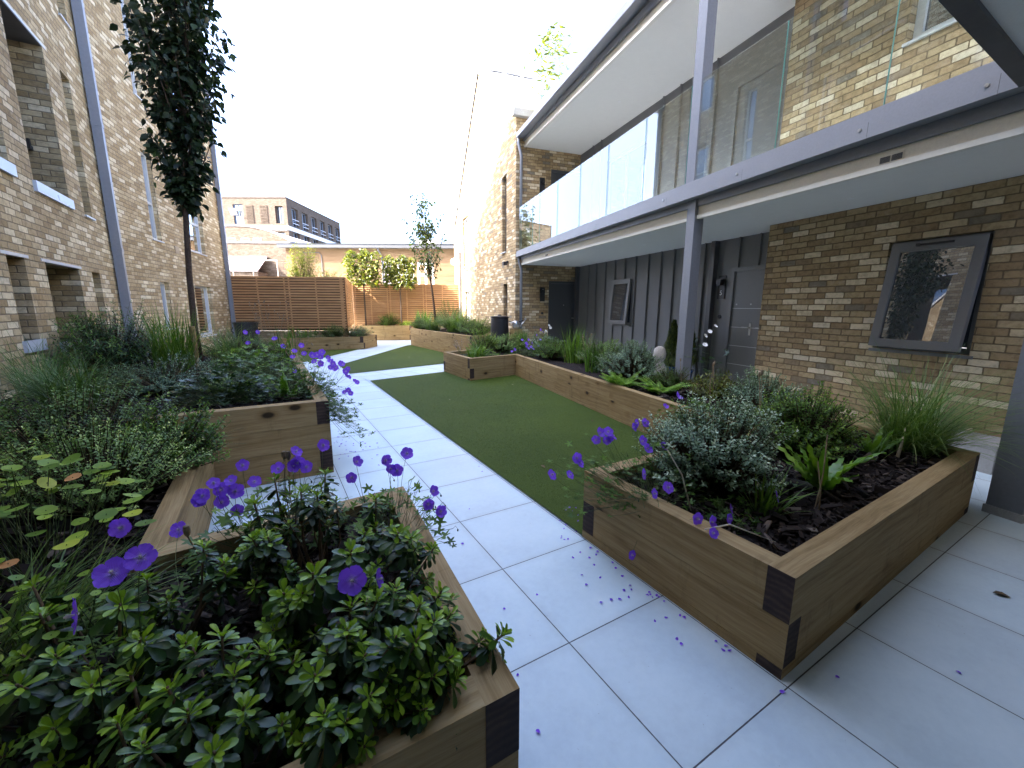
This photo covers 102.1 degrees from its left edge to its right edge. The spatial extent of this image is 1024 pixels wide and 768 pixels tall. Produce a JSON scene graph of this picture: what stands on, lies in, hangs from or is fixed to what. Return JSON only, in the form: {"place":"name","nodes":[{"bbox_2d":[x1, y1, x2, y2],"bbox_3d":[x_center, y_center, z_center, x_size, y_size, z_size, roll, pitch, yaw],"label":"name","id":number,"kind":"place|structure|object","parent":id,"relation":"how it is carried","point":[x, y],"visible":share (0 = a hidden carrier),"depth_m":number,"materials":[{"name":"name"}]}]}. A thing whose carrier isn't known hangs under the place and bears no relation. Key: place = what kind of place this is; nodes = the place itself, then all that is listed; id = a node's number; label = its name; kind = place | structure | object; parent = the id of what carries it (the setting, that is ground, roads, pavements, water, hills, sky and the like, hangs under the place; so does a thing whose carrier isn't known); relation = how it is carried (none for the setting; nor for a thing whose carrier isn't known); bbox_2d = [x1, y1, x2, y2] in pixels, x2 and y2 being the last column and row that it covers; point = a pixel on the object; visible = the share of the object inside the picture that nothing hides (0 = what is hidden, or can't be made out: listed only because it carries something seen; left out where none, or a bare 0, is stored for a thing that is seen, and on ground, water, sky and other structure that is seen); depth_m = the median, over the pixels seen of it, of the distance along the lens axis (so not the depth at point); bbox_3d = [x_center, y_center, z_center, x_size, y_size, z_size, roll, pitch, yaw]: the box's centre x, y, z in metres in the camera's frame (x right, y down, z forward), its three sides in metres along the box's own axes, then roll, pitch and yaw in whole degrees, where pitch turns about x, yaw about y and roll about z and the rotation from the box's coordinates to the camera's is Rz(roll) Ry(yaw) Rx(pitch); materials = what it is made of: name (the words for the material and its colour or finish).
{"place":"outdoors","nodes":[
{"label":"outdoors","id":0,"kind":"place"},
{"bbox_2d":[225,225,309,242],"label":"arched hall","id":1,"kind":"structure","parent":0,"point":[243,233],"depth_m":36.07,"materials":[{"name":"white paint"}]},
{"bbox_2d":[222,197,340,242],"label":"block of flats","id":2,"kind":"structure","parent":0,"point":[288,217],"depth_m":55.36,"materials":[{"name":"white paint"}]},
{"bbox_2d":[296,349,357,361],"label":"lawn","id":3,"kind":"structure","parent":0,"point":[327,352],"depth_m":12.96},
{"bbox_2d":[303,343,409,366],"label":"diagonal path","id":4,"kind":"structure","parent":0,"point":[346,357],"depth_m":12.63,"materials":[{"name":"ceramic"}]},
{"bbox_2d":[340,345,443,373],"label":"lawn","id":5,"kind":"structure","parent":0,"point":[407,356],"depth_m":11.22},
{"bbox_2d":[352,364,443,380],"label":"cross path","id":6,"kind":"structure","parent":0,"point":[385,374],"depth_m":9.21,"materials":[{"name":"ceramic"}]},
{"bbox_2d":[203,0,592,282],"label":"sky","id":7,"kind":"structure","parent":0,"point":[346,111],"materials":[{"name":"white"}]},
{"bbox_2d":[371,372,657,533],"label":"lawn","id":8,"kind":"structure","parent":0,"point":[519,432],"depth_m":5.01,"materials":[{"name":"plant"}]},
{"bbox_2d":[449,64,580,351],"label":"gable house","id":9,"kind":"structure","parent":0,"point":[509,181],"depth_m":12.32,"materials":[{"name":"brown brick"}]},
{"bbox_2d":[550,284,574,351],"bbox_3d":[1.533,-1.930,12.459,0.874,2.117,0.035,-3,11,-19],"label":"door","id":10,"kind":"structure","parent":9,"relation":"in","point":[561,294],"depth_m":12.38,"materials":[{"name":"metal"}]},
{"bbox_2d":[552,172,579,305],"bbox_3d":[1.544,-4.143,12.044,0.874,3.652,0.042,-3,11,-19],"label":"glass balustrade panel","id":11,"kind":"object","parent":9,"relation":"in","point":[567,218],"depth_m":11.84,"materials":[{"name":"glass"}]},
{"bbox_2d":[208,340,1023,767],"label":"paving","id":12,"kind":"structure","parent":0,"point":[622,682],"depth_m":1.78,"materials":[{"name":"ceramic"}]},
{"bbox_2d":[0,348,333,487],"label":"sleeper planter","id":13,"kind":"object","parent":12,"relation":"on","point":[268,433],"visible":0.08,"depth_m":3.42,"materials":[{"name":"brown wood"}]},
{"bbox_2d":[0,322,102,398],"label":"grass clump","id":14,"kind":"object","parent":13,"relation":"on","point":[20,367],"visible":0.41,"depth_m":3.94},
{"bbox_2d":[0,343,171,414],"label":"grass clump","id":15,"kind":"object","parent":13,"relation":"on","point":[61,386],"visible":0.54,"depth_m":3.32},
{"bbox_2d":[38,298,166,372],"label":"shrub","id":16,"kind":"object","parent":13,"relation":"on","point":[92,337],"visible":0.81,"depth_m":5.21,"materials":[{"name":"green plant"}]},
{"bbox_2d":[87,300,214,373],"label":"grass clump","id":17,"kind":"object","parent":13,"relation":"on","point":[173,345],"visible":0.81,"depth_m":5.31,"materials":[{"name":"green plant"}]},
{"bbox_2d":[78,350,235,397],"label":"shrub","id":18,"kind":"object","parent":13,"relation":"on","point":[155,388],"visible":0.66,"depth_m":4.05,"materials":[{"name":"plant"}]},
{"bbox_2d":[109,0,237,366],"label":"slim tree","id":19,"kind":"object","parent":13,"relation":"on","point":[183,126],"visible":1,"depth_m":5.23,"materials":[{"name":"green plant"}]},
{"bbox_2d":[160,356,277,410],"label":"shrub","id":20,"kind":"object","parent":13,"relation":"on","point":[219,379],"visible":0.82,"depth_m":3.70,"materials":[{"name":"green plant"}]},
{"bbox_2d":[185,362,270,394],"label":"fern","id":21,"kind":"object","parent":13,"relation":"on","point":[214,388],"visible":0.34,"depth_m":3.96,"materials":[{"name":"green plant"}]},
{"bbox_2d":[184,313,275,363],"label":"grass clump","id":22,"kind":"object","parent":13,"relation":"on","point":[224,345],"visible":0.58,"depth_m":6.22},
{"bbox_2d":[206,338,287,376],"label":"geranium","id":23,"kind":"object","parent":13,"relation":"on","point":[236,355],"visible":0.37,"depth_m":5.39,"materials":[{"name":"green plant"}]},
{"bbox_2d":[201,327,294,359],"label":"shrub","id":24,"kind":"object","parent":13,"relation":"on","point":[256,341],"visible":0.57,"depth_m":6.47,"materials":[{"name":"green plant"}]},
{"bbox_2d":[249,300,288,354],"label":"seed heads","id":25,"kind":"object","parent":13,"relation":"on","point":[268,322],"visible":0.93,"depth_m":7.00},
{"bbox_2d":[227,330,314,386],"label":"geranium","id":26,"kind":"object","parent":13,"relation":"on","point":[275,360],"visible":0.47,"depth_m":4.73,"materials":[{"name":"green plant"}]},
{"bbox_2d":[266,373,303,396],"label":"strap fern","id":27,"kind":"object","parent":13,"relation":"on","point":[285,384],"visible":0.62,"depth_m":3.83,"materials":[{"name":"green plant"}]},
{"bbox_2d":[256,349,373,445],"bbox_3d":[-1.832,0.072,3.824,0.953,0.768,1.912,-6,12,-30],"label":"geranium","id":28,"kind":"object","parent":13,"relation":"on","point":[333,402],"visible":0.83,"depth_m":3.91,"materials":[{"name":"green plant"}]},
{"bbox_2d":[231,322,258,348],"bbox_3d":[-8.231,-1.442,12.865,0.695,0.950,0.700,1,11,4],"label":"black tub","id":29,"kind":"object","parent":12,"relation":"on","point":[251,327],"visible":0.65,"depth_m":12.60,"materials":[{"name":"plastic"}]},
{"bbox_2d":[0,455,519,767],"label":"sleeper planter","id":30,"kind":"object","parent":12,"relation":"on","point":[483,716],"visible":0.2,"depth_m":1.40,"materials":[{"name":"brown wood"}]},
{"bbox_2d":[0,562,112,699],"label":"round leaved plant","id":31,"kind":"object","parent":30,"relation":"on","point":[50,635],"visible":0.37,"depth_m":1.23,"materials":[{"name":"green plant"}]},
{"bbox_2d":[0,446,156,592],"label":"round leaved plant","id":32,"kind":"object","parent":30,"relation":"on","point":[107,515],"visible":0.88,"depth_m":1.66,"materials":[{"name":"green plant"}]},
{"bbox_2d":[0,369,185,478],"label":"shrub","id":33,"kind":"object","parent":30,"relation":"on","point":[37,429],"visible":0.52,"depth_m":2.52,"materials":[{"name":"green plant"}]},
{"bbox_2d":[0,517,198,705],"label":"grass clump","id":34,"kind":"object","parent":30,"relation":"on","point":[57,592],"visible":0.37,"depth_m":1.33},
{"bbox_2d":[0,371,199,459],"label":"salvia","id":35,"kind":"object","parent":30,"relation":"on","point":[87,411],"visible":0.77,"depth_m":2.43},
{"bbox_2d":[0,415,211,520],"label":"shrub","id":36,"kind":"object","parent":30,"relation":"on","point":[108,453],"visible":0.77,"depth_m":2.07,"materials":[{"name":"green plant"}]},
{"bbox_2d":[0,517,240,761],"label":"geranium","id":37,"kind":"object","parent":30,"relation":"on","point":[112,571],"visible":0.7,"depth_m":1.05,"materials":[{"name":"purple plant"}]},
{"bbox_2d":[0,539,244,767],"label":"glossy shrub","id":38,"kind":"object","parent":30,"relation":"on","point":[66,719],"visible":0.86,"depth_m":1.06,"materials":[{"name":"green plant"}]},
{"bbox_2d":[87,396,231,485],"bbox_3d":[-2.222,0.345,2.579,0.791,0.511,1.028,-6,12,-30],"label":"shrub","id":39,"kind":"object","parent":30,"relation":"on","point":[188,426],"visible":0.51,"depth_m":2.60,"materials":[{"name":"green plant"}]},
{"bbox_2d":[80,624,310,767],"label":"glossy shrub","id":40,"kind":"object","parent":30,"relation":"on","point":[223,721],"visible":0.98,"depth_m":0.96,"materials":[{"name":"green plant"}]},
{"bbox_2d":[165,439,384,588],"bbox_3d":[-0.999,0.514,1.814,0.829,0.524,0.428,-6,12,-30],"label":"geranium","id":41,"kind":"object","parent":30,"relation":"on","point":[201,496],"visible":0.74,"depth_m":1.72,"materials":[{"name":"purple plant"}]},
{"bbox_2d":[219,467,440,658],"bbox_3d":[-0.714,0.614,1.495,0.863,0.396,0.547,8,13,37],"label":"glossy shrub","id":42,"kind":"object","parent":30,"relation":"on","point":[297,610],"visible":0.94,"depth_m":1.38,"materials":[{"name":"green plant"}]},
{"bbox_2d":[338,565,403,618],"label":"geranium","id":43,"kind":"object","parent":30,"relation":"on","point":[352,580],"visible":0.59,"depth_m":1.19,"materials":[{"name":"purple plant"}]},
{"bbox_2d":[274,577,513,767],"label":"glossy shrub","id":44,"kind":"object","parent":30,"relation":"on","point":[407,666],"visible":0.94,"depth_m":1.03,"materials":[{"name":"green plant"}]},
{"bbox_2d":[333,447,457,567],"bbox_3d":[-0.534,0.547,1.910,0.528,0.442,0.687,-6,12,-30],"label":"geranium","id":45,"kind":"object","parent":30,"relation":"on","point":[397,470],"visible":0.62,"depth_m":1.93,"materials":[{"name":"green plant"}]},
{"bbox_2d":[230,276,348,337],"bbox_3d":[-7.592,-2.423,14.132,3.753,2.420,0.194,-1,11,-6],"label":"slatted fence","id":46,"kind":"object","parent":12,"relation":"on","point":[315,302],"visible":0.91,"depth_m":14.01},
{"bbox_2d":[259,331,342,337],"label":"dwarf wall","id":47,"kind":"structure","parent":12,"relation":"on","point":[273,333],"depth_m":14.24,"materials":[{"name":"wood"}]},
{"bbox_2d":[235,333,376,350],"bbox_3d":[-7.021,-1.440,14.360,4.459,0.450,2.160,-5,12,-26],"label":"sleeper planter","id":48,"kind":"object","parent":12,"relation":"on","point":[344,343],"visible":0.48,"depth_m":13.81,"materials":[{"name":"brown wood"}]},
{"bbox_2d":[319,323,346,336],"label":"shrub","id":49,"kind":"object","parent":48,"relation":"on","point":[334,332],"visible":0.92,"depth_m":13.98,"materials":[{"name":"green plant"}]},
{"bbox_2d":[339,324,373,336],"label":"shrub","id":50,"kind":"object","parent":48,"relation":"on","point":[354,332],"visible":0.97,"depth_m":14.22,"materials":[{"name":"green plant"}]},
{"bbox_2d":[339,277,353,336],"bbox_3d":[-6.454,-2.824,16.312,0.194,2.421,4.408,-3,11,-18],"label":"slatted fence","id":51,"kind":"object","parent":12,"relation":"on","point":[349,309],"visible":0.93,"depth_m":15.46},
{"bbox_2d":[359,325,411,339],"bbox_3d":[-5.491,-2.247,18.172,2.311,0.655,0.741,0,11,-1],"label":"sleeper planter","id":52,"kind":"object","parent":12,"relation":"on","point":[393,332],"visible":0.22,"depth_m":17.97,"materials":[{"name":"brown wood"}]},
{"bbox_2d":[341,248,382,325],"bbox_3d":[-6.365,-4.097,17.753,1.806,3.278,0.774,1,11,5],"label":"box headed tree","id":53,"kind":"object","parent":52,"relation":"on","point":[364,277],"visible":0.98,"depth_m":17.53,"materials":[{"name":"green plant"}]},
{"bbox_2d":[381,254,417,324],"bbox_3d":[-4.848,-4.027,17.915,1.674,3.096,0.766,1,11,2],"label":"box headed tree","id":54,"kind":"object","parent":52,"relation":"on","point":[392,271],"visible":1,"depth_m":17.68,"materials":[{"name":"green plant"}]},
{"bbox_2d":[352,284,458,328],"bbox_3d":[-4.682,-3.234,18.561,4.739,2.421,0.194,0,11,-1],"label":"slatted fence","id":55,"kind":"object","parent":12,"relation":"on","point":[382,300],"visible":0.61,"depth_m":18.39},
{"bbox_2d":[410,327,489,351],"bbox_3d":[-2.390,-1.637,14.948,2.276,0.665,7.434,-3,11,-18],"label":"sleeper planter","id":56,"kind":"object","parent":12,"relation":"on","point":[443,340],"visible":0.54,"depth_m":13.46,"materials":[{"name":"brown wood"}]},
{"bbox_2d":[401,192,447,318],"bbox_3d":[-3.115,-4.429,15.099,1.539,4.917,1.236,5,12,24],"label":"young tree","id":57,"kind":"object","parent":56,"relation":"on","point":[426,236],"visible":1,"depth_m":14.90,"materials":[{"name":"green plant"}]},
{"bbox_2d":[415,314,447,330],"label":"grass clump","id":58,"kind":"object","parent":56,"relation":"on","point":[433,325],"visible":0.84,"depth_m":14.85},
{"bbox_2d":[430,300,470,328],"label":"shrub","id":59,"kind":"object","parent":56,"relation":"on","point":[445,311],"visible":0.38,"depth_m":16.07,"materials":[{"name":"green plant"}]},
{"bbox_2d":[430,309,479,332],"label":"grass clump","id":60,"kind":"object","parent":56,"relation":"on","point":[451,327],"visible":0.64,"depth_m":14.42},
{"bbox_2d":[458,314,492,335],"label":"shrub","id":61,"kind":"object","parent":56,"relation":"on","point":[471,328],"visible":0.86,"depth_m":12.63,"materials":[{"name":"green plant"}]},
{"bbox_2d":[490,314,523,338],"bbox_3d":[-0.193,-1.344,11.750,0.894,1.240,0.533,6,12,27],"label":"water butt","id":62,"kind":"object","parent":12,"relation":"on","point":[499,325],"visible":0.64,"depth_m":11.57,"materials":[{"name":"black plastic"}]},
{"bbox_2d":[652,346,666,374],"bbox_3d":[2.654,-0.299,7.490,0.300,0.770,0.295,-6,12,-30],"label":"garden ornament","id":63,"kind":"object","parent":12,"relation":"on","point":[659,351],"visible":0.41,"depth_m":7.37,"materials":[{"name":"stone"}]},
{"bbox_2d":[663,319,677,373],"bbox_3d":[3.119,-0.644,8.049,0.409,1.248,0.437,-6,12,-30],"label":"potted cypress","id":64,"kind":"object","parent":12,"relation":"on","point":[670,342],"visible":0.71,"depth_m":7.92,"materials":[{"name":"green plant"}]},
{"bbox_2d":[443,344,979,679],"bbox_3d":[0.724,0.001,6.689,2.844,0.496,10.139,-3,11,-16],"label":"sleeper planter","id":65,"kind":"object","parent":12,"relation":"on","point":[804,585],"visible":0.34,"depth_m":2.12,"materials":[{"name":"brown wood"}]},
{"bbox_2d":[466,325,498,353],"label":"shrub","id":66,"kind":"object","parent":65,"relation":"on","point":[483,335],"visible":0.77,"depth_m":9.36,"materials":[{"name":"green plant"}]},
{"bbox_2d":[485,332,521,351],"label":"shrub","id":67,"kind":"object","parent":65,"relation":"on","point":[504,343],"visible":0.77,"depth_m":9.88,"materials":[{"name":"green plant"}]},
{"bbox_2d":[528,336,574,358],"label":"shrub","id":68,"kind":"object","parent":65,"relation":"on","point":[554,349],"visible":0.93,"depth_m":8.51,"materials":[{"name":"green plant"}]},
{"bbox_2d":[560,323,592,363],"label":"sword leaved plant","id":69,"kind":"object","parent":65,"relation":"on","point":[570,357],"visible":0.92,"depth_m":8.09,"materials":[{"name":"green plant"}]},
{"bbox_2d":[583,336,608,372],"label":"sword leaved plant","id":70,"kind":"object","parent":65,"relation":"on","point":[587,364],"visible":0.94,"depth_m":6.90,"materials":[{"name":"green plant"}]},
{"bbox_2d":[574,337,624,365],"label":"shrub","id":71,"kind":"object","parent":65,"relation":"on","point":[603,346],"visible":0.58,"depth_m":7.60,"materials":[{"name":"green plant"}]},
{"bbox_2d":[599,368,643,386],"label":"fern","id":72,"kind":"object","parent":65,"relation":"on","point":[613,378],"visible":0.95,"depth_m":5.52,"materials":[{"name":"green plant"}]},
{"bbox_2d":[594,339,664,381],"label":"shrub","id":73,"kind":"object","parent":65,"relation":"on","point":[629,366],"visible":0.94,"depth_m":5.92,"materials":[{"name":"plant"}]},
{"bbox_2d":[546,418,779,559],"bbox_3d":[0.675,0.617,2.235,1.056,0.671,0.966,-6,12,-30],"label":"geranium","id":74,"kind":"object","parent":65,"relation":"on","point":[668,487],"visible":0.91,"depth_m":2.28,"materials":[{"name":"purple plant"}]},
{"bbox_2d":[637,375,695,394],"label":"fern","id":75,"kind":"object","parent":65,"relation":"on","point":[654,387],"visible":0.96,"depth_m":5.10,"materials":[{"name":"green plant"}]},
{"bbox_2d":[648,363,700,389],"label":"shrub","id":76,"kind":"object","parent":65,"relation":"on","point":[670,379],"visible":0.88,"depth_m":5.48,"materials":[{"name":"green plant"}]},
{"bbox_2d":[655,392,717,422],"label":"geranium","id":77,"kind":"object","parent":65,"relation":"on","point":[665,405],"visible":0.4,"depth_m":4.06,"materials":[{"name":"green plant"}]},
{"bbox_2d":[688,370,735,400],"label":"shrub","id":78,"kind":"object","parent":65,"relation":"on","point":[706,387],"visible":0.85,"depth_m":4.87,"materials":[{"name":"green plant"}]},
{"bbox_2d":[632,391,798,494],"bbox_3d":[1.208,0.345,2.433,0.881,0.597,0.892,1,11,5],"label":"shrub","id":79,"kind":"object","parent":65,"relation":"on","point":[711,447],"visible":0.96,"depth_m":2.30,"materials":[{"name":"plant"}]},
{"bbox_2d":[682,491,784,537],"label":"geranium","id":80,"kind":"object","parent":65,"relation":"on","point":[717,503],"visible":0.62,"depth_m":2.11,"materials":[{"name":"green plant"}]},
{"bbox_2d":[719,366,809,418],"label":"shrub","id":81,"kind":"object","parent":65,"relation":"on","point":[750,394],"visible":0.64,"depth_m":3.98,"materials":[{"name":"plant"}]},
{"bbox_2d":[726,454,821,517],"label":"grass clump","id":82,"kind":"object","parent":65,"relation":"on","point":[762,498],"visible":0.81,"depth_m":2.13,"materials":[{"name":"green plant"}]},
{"bbox_2d":[771,475,812,501],"bbox_3d":[1.556,0.597,2.309,0.211,0.187,0.071,1,11,5],"label":"garden spotlight","id":83,"kind":"object","parent":65,"relation":"on","point":[800,487],"visible":0.52,"depth_m":2.28,"materials":[{"name":"black plastic"}]},
{"bbox_2d":[741,381,872,465],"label":"shrub","id":84,"kind":"object","parent":65,"relation":"on","point":[813,430],"visible":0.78,"depth_m":2.87,"materials":[{"name":"green plant"}]},
{"bbox_2d":[773,437,885,493],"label":"strap fern","id":85,"kind":"object","parent":65,"relation":"on","point":[834,472],"visible":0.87,"depth_m":2.39,"materials":[{"name":"green plant"}]},
{"bbox_2d":[852,426,903,457],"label":"strap fern","id":86,"kind":"object","parent":65,"relation":"on","point":[870,446],"visible":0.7,"depth_m":2.98,"materials":[{"name":"green plant"}]},
{"bbox_2d":[798,337,1023,494],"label":"grass clump","id":87,"kind":"object","parent":65,"relation":"on","point":[920,438],"visible":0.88,"depth_m":2.98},
{"bbox_2d":[872,362,1017,454],"bbox_3d":[3.507,0.165,3.176,1.000,0.694,1.490,-6,12,-30],"label":"grass clump","id":88,"kind":"object","parent":65,"relation":"on","point":[953,443],"visible":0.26,"depth_m":3.04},
{"bbox_2d":[516,0,1023,523],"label":"gallery building","id":89,"kind":"structure","parent":0,"point":[792,190],"depth_m":5.16,"materials":[{"name":"brown brick"}]},
{"bbox_2d":[524,20,570,109],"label":"terrace plant","id":90,"kind":"object","parent":89,"relation":"on","point":[544,66],"visible":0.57,"depth_m":9.98,"materials":[{"name":"green plant"}]},
{"bbox_2d":[538,10,594,92],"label":"terrace plant","id":91,"kind":"object","parent":89,"relation":"on","point":[571,46],"visible":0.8,"depth_m":9.09,"materials":[{"name":"green plant"}]},
{"bbox_2d":[608,278,632,326],"bbox_3d":[2.728,-2.015,10.242,0.300,1.138,0.850,-3,11,-19],"label":"window","id":92,"kind":"structure","parent":89,"relation":"in","point":[620,308],"depth_m":10.16,"materials":[{"name":"grey"}]},
{"bbox_2d":[606,139,646,214],"bbox_3d":[2.748,-4.538,9.964,0.060,1.996,1.596,-3,11,-19],"label":"balustrade panel","id":93,"kind":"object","parent":89,"relation":"in","point":[625,171],"depth_m":9.90,"materials":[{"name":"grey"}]},
{"bbox_2d":[726,269,764,392],"bbox_3d":[3.955,-0.858,6.951,0.096,2.047,0.734,-3,11,-19],"label":"door","id":94,"kind":"structure","parent":89,"relation":"in","point":[748,289],"depth_m":7.00,"materials":[{"name":"metal"}]},
{"bbox_2d":[732,64,780,334],"bbox_3d":[3.870,-2.851,6.854,0.096,4.032,0.764,-3,11,-19],"label":"door","id":95,"kind":"structure","parent":89,"relation":"in","point":[757,100],"depth_m":6.58,"materials":[{"name":"glass"}]},
{"bbox_2d":[902,0,956,47],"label":"window","id":96,"kind":"structure","parent":89,"relation":"in","point":[931,17],"depth_m":4.29,"materials":[{"name":"grey"}]},
{"bbox_2d":[868,231,994,359],"bbox_3d":[4.402,-0.917,4.367,0.363,1.213,0.893,-3,11,-19],"label":"window","id":97,"kind":"structure","parent":89,"relation":"in","point":[930,298],"depth_m":4.27,"materials":[{"name":"grey"}]},
{"label":"ground","id":98,"kind":"structure","parent":0,"visible":0},
{"bbox_2d":[0,0,235,401],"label":"apartment block","id":99,"kind":"structure","parent":98,"relation":"on","point":[90,220],"depth_m":6.60,"materials":[{"name":"brick"}]},
{"bbox_2d":[140,151,164,242],"bbox_3d":[-7.896,-4.058,8.978,0.175,1.838,0.520,-3,11,-19],"label":"window","id":100,"kind":"structure","parent":99,"relation":"in","point":[143,159],"depth_m":9.11,"materials":[{"name":"grey"}]},
{"bbox_2d":[189,215,206,255],"bbox_3d":[-8.700,-4.444,11.222,0.175,1.748,1.270,-3,11,-19],"label":"window","id":101,"kind":"structure","parent":99,"relation":"in","point":[194,227],"depth_m":11.56,"materials":[{"name":"grey"}]},
{"bbox_2d":[194,286,216,337],"bbox_3d":[-8.714,-2.049,11.678,0.175,1.393,1.290,-3,11,-19],"label":"window","id":102,"kind":"structure","parent":99,"relation":"in","point":[201,294],"depth_m":11.86,"materials":[{"name":"grey"}]},
{"bbox_2d":[227,241,290,275],"bbox_3d":[-18.746,-7.068,30.002,7.886,5.643,7.934,0,11,-1],"label":"brick annex","id":103,"kind":"object","parent":98,"relation":"on","point":[257,259],"visible":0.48,"depth_m":27.58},
{"bbox_2d":[284,241,320,276],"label":"shrub","id":104,"kind":"object","parent":98,"relation":"on","point":[303,263],"visible":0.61,"depth_m":20.81,"materials":[{"name":"green plant"}]},
{"bbox_2d":[277,239,454,330],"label":"timber house","id":105,"kind":"structure","parent":98,"relation":"on","point":[330,256],"depth_m":24.00,"materials":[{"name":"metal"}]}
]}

